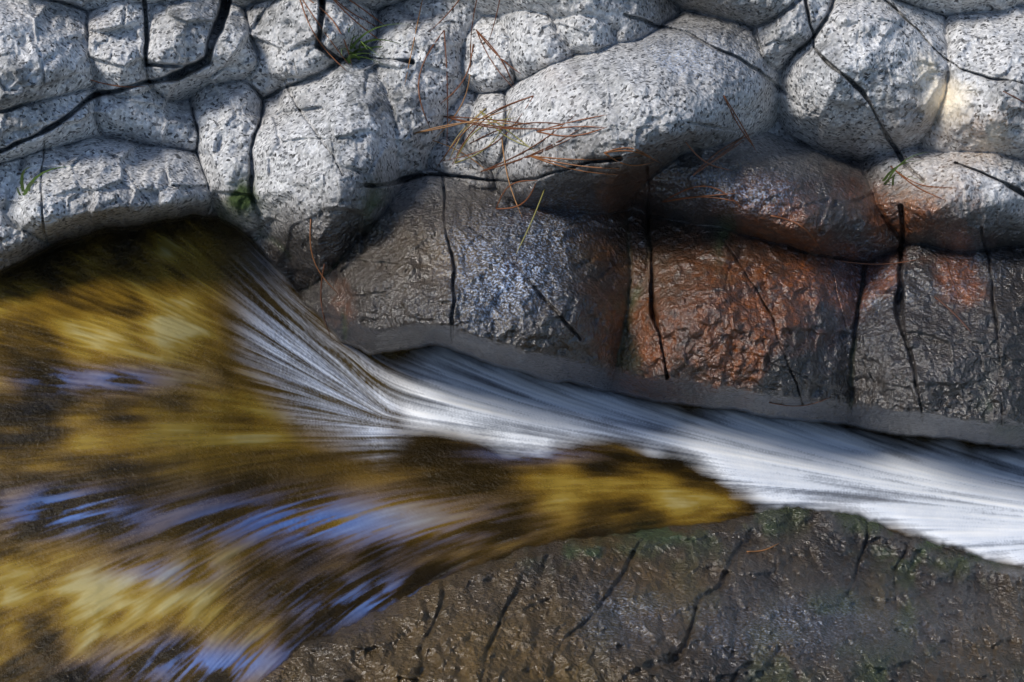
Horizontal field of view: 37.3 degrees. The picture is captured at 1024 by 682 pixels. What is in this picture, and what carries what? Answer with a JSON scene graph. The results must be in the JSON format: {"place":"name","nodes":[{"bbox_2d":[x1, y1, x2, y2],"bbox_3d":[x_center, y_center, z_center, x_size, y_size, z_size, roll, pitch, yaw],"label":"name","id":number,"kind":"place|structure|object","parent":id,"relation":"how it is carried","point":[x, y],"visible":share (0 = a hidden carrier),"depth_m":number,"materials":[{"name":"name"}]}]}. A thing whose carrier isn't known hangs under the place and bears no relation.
{"place":"outdoors","nodes":[
{"label":"outdoors","id":0,"kind":"place"},
{"bbox_3d":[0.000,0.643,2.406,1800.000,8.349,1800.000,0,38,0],"label":"terrain ground","id":1,"kind":"structure","parent":0,"visible":0},
{"bbox_2d":[0,0,1023,681],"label":"rocks","id":2,"kind":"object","parent":1,"relation":"on","point":[270,128],"visible":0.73,"depth_m":1.67,"materials":[{"name":"grey stone"}]},
{"bbox_2d":[17,23,927,195],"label":"grass","id":3,"kind":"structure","parent":2,"relation":"on","point":[348,58],"depth_m":1.74,"materials":[{"name":"green plant"}]},
{"bbox_2d":[0,217,1023,681],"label":"stream water","id":4,"kind":"structure","parent":2,"relation":"on","point":[226,455],"depth_m":1.62,"materials":[{"name":"liquid"}]},
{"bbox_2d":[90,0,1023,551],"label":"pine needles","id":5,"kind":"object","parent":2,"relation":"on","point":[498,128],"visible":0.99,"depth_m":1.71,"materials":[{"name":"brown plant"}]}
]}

